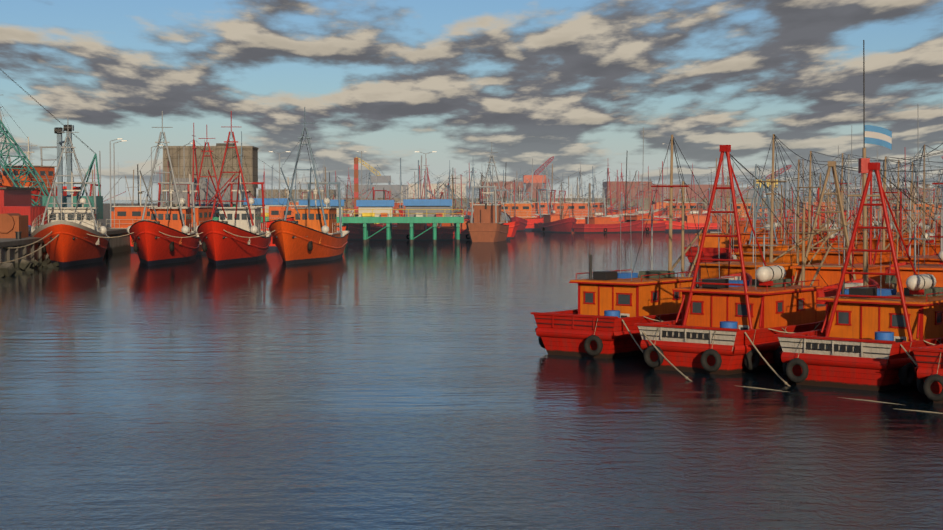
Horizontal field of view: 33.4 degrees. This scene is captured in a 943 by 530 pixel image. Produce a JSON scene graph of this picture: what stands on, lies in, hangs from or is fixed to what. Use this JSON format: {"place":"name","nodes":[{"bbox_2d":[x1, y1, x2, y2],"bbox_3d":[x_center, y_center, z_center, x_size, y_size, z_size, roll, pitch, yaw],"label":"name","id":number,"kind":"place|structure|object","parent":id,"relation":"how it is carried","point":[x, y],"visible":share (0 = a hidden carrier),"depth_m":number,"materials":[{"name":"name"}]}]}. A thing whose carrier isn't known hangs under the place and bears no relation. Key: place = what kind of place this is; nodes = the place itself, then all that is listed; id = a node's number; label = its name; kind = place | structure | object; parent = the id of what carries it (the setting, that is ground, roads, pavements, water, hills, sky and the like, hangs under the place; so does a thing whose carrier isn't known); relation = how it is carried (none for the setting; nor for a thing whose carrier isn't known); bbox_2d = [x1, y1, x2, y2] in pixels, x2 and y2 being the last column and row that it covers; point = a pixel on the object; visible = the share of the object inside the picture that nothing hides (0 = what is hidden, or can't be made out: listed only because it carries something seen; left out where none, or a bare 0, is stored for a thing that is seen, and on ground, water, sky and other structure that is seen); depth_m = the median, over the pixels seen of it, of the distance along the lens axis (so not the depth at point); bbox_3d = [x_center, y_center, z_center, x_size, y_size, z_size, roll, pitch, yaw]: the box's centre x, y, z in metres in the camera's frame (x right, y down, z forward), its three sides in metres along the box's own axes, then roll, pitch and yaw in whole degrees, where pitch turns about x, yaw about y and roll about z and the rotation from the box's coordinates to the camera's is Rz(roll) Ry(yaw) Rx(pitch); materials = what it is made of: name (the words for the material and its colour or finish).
{"place":"outdoors","nodes":[
{"label":"outdoors","id":0,"kind":"place"},
{"bbox_2d":[0,129,66,186],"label":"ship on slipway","id":1,"kind":"object","parent":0,"point":[2,137],"visible":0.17,"depth_m":258.06,"materials":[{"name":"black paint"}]},
{"bbox_2d":[0,203,166,277],"bbox_3d":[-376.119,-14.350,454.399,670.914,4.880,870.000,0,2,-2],"label":"quay ground","id":2,"kind":"structure","parent":0,"point":[40,258],"depth_m":123.97,"materials":[{"name":"concrete"}]},
{"bbox_2d":[0,106,79,205],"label":"vessels on hardstand","id":3,"kind":"object","parent":2,"relation":"on","point":[6,181],"visible":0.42,"depth_m":172.65,"materials":[{"name":"red paint"}]},
{"bbox_2d":[0,72,102,218],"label":"crane","id":4,"kind":"object","parent":2,"relation":"on","point":[99,201],"visible":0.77,"depth_m":163.06,"materials":[{"name":"green metal"}]},
{"bbox_2d":[54,125,73,206],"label":"towers","id":5,"kind":"structure","parent":2,"relation":"on","point":[58,131],"depth_m":155.74,"materials":[{"name":"grey metal"}]},
{"bbox_2d":[0,138,242,237],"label":"street lamps","id":6,"kind":"object","parent":2,"relation":"on","point":[19,212],"visible":0.52,"depth_m":147.37,"materials":[{"name":"grey metal"}]},
{"bbox_2d":[258,156,942,197],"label":"skyline","id":7,"kind":"structure","parent":2,"relation":"on","point":[397,188],"depth_m":503.55,"materials":[{"name":"orange metal"}]},
{"bbox_2d":[163,140,258,205],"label":"silo building","id":8,"kind":"structure","parent":0,"point":[251,161],"depth_m":449.14,"materials":[{"name":"concrete"}]},
{"bbox_2d":[0,200,942,529],"bbox_3d":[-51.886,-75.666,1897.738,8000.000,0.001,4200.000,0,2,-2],"label":"water","id":9,"kind":"structure","parent":0,"point":[398,384],"depth_m":40.12,"materials":[{"name":"blue liquid"}]},
{"bbox_2d":[28,116,108,266],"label":"trawler","id":10,"kind":"object","parent":9,"relation":"on","point":[73,243],"visible":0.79,"depth_m":130.15,"materials":[{"name":"orange paint"}]},
{"bbox_2d":[127,111,199,265],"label":"trawler","id":11,"kind":"object","parent":9,"relation":"on","point":[152,244],"visible":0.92,"depth_m":133.97,"materials":[{"name":"red paint"}]},
{"bbox_2d":[89,123,346,254],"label":"trawlers","id":12,"kind":"object","parent":9,"relation":"on","point":[126,216],"visible":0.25,"depth_m":165.73,"materials":[{"name":"orange paint"}]},
{"bbox_2d":[195,111,271,265],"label":"trawler","id":13,"kind":"object","parent":9,"relation":"on","point":[220,246],"visible":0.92,"depth_m":134.85,"materials":[{"name":"red paint"}]},
{"bbox_2d":[268,107,348,264],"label":"trawler","id":14,"kind":"object","parent":9,"relation":"on","point":[308,234],"visible":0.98,"depth_m":136.21,"materials":[{"name":"orange paint"}]},
{"bbox_2d":[191,142,511,243],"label":"pier","id":15,"kind":"structure","parent":9,"relation":"in","point":[486,225],"depth_m":192.03,"materials":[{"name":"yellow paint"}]},
{"bbox_2d":[244,174,519,239],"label":"distant boats","id":16,"kind":"object","parent":9,"relation":"in","point":[400,231],"visible":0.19,"depth_m":206.02,"materials":[{"name":"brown wood"}]},
{"bbox_2d":[0,230,942,413],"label":"mooring ropes","id":17,"kind":"object","parent":9,"relation":"on","point":[773,370],"visible":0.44,"depth_m":49.74,"materials":[{"name":"beige fabric"}]},
{"bbox_2d":[73,151,942,232],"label":"distant fishing boats","id":18,"kind":"object","parent":9,"relation":"on","point":[568,216],"visible":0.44,"depth_m":275.52,"materials":[{"name":"red paint"}]},
{"bbox_2d":[531,127,751,358],"bbox_3d":[7.310,-0.931,59.525,4.086,8.456,13.528,2,3,36],"label":"fishing boat","id":19,"kind":"object","parent":9,"relation":"on","point":[592,326],"visible":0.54,"depth_m":56.04,"materials":[{"name":"brown wood"}]},
{"bbox_2d":[635,145,879,374],"bbox_3d":[10.874,-0.278,54.703,4.385,7.563,14.028,2,3,38],"label":"fishing boat","id":20,"kind":"object","parent":9,"relation":"on","point":[706,333],"visible":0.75,"depth_m":50.99,"materials":[{"name":"brown wood"}]},
{"bbox_2d":[684,132,942,291],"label":"moored fishing boats","id":21,"kind":"object","parent":9,"relation":"on","point":[785,253],"visible":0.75,"depth_m":87.03,"materials":[{"name":"brown wood"}]},
{"bbox_2d":[736,134,942,188],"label":"rigging cables","id":22,"kind":"object","parent":21,"relation":"attached to","point":[891,160],"visible":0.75,"depth_m":94.46,"materials":[{"name":"black paint"}]},
{"bbox_2d":[774,150,942,390],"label":"fishing boat","id":23,"kind":"object","parent":9,"relation":"on","point":[861,337],"visible":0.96,"depth_m":46.72,"materials":[{"name":"brown wood"}]},
{"bbox_2d":[847,40,891,286],"bbox_3d":[13.367,-2.530,52.782,1.490,10.003,0.300,0,2,-2],"label":"mast with flag","id":24,"kind":"object","parent":23,"relation":"on","point":[877,135],"visible":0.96,"depth_m":52.71,"materials":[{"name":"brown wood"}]},
{"bbox_2d":[909,344,942,403],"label":"fishing boat","id":25,"kind":"object","parent":9,"relation":"on","point":[929,367],"visible":0.96,"depth_m":42.19,"materials":[{"name":"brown wood"}]},
{"bbox_2d":[0,0,942,199],"label":"sky","id":26,"kind":"structure","parent":0,"point":[572,82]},
{"bbox_2d":[185,144,941,210],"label":"warehouses","id":27,"kind":"structure","parent":0,"point":[458,205],"depth_m":448.16,"materials":[{"name":"concrete"}]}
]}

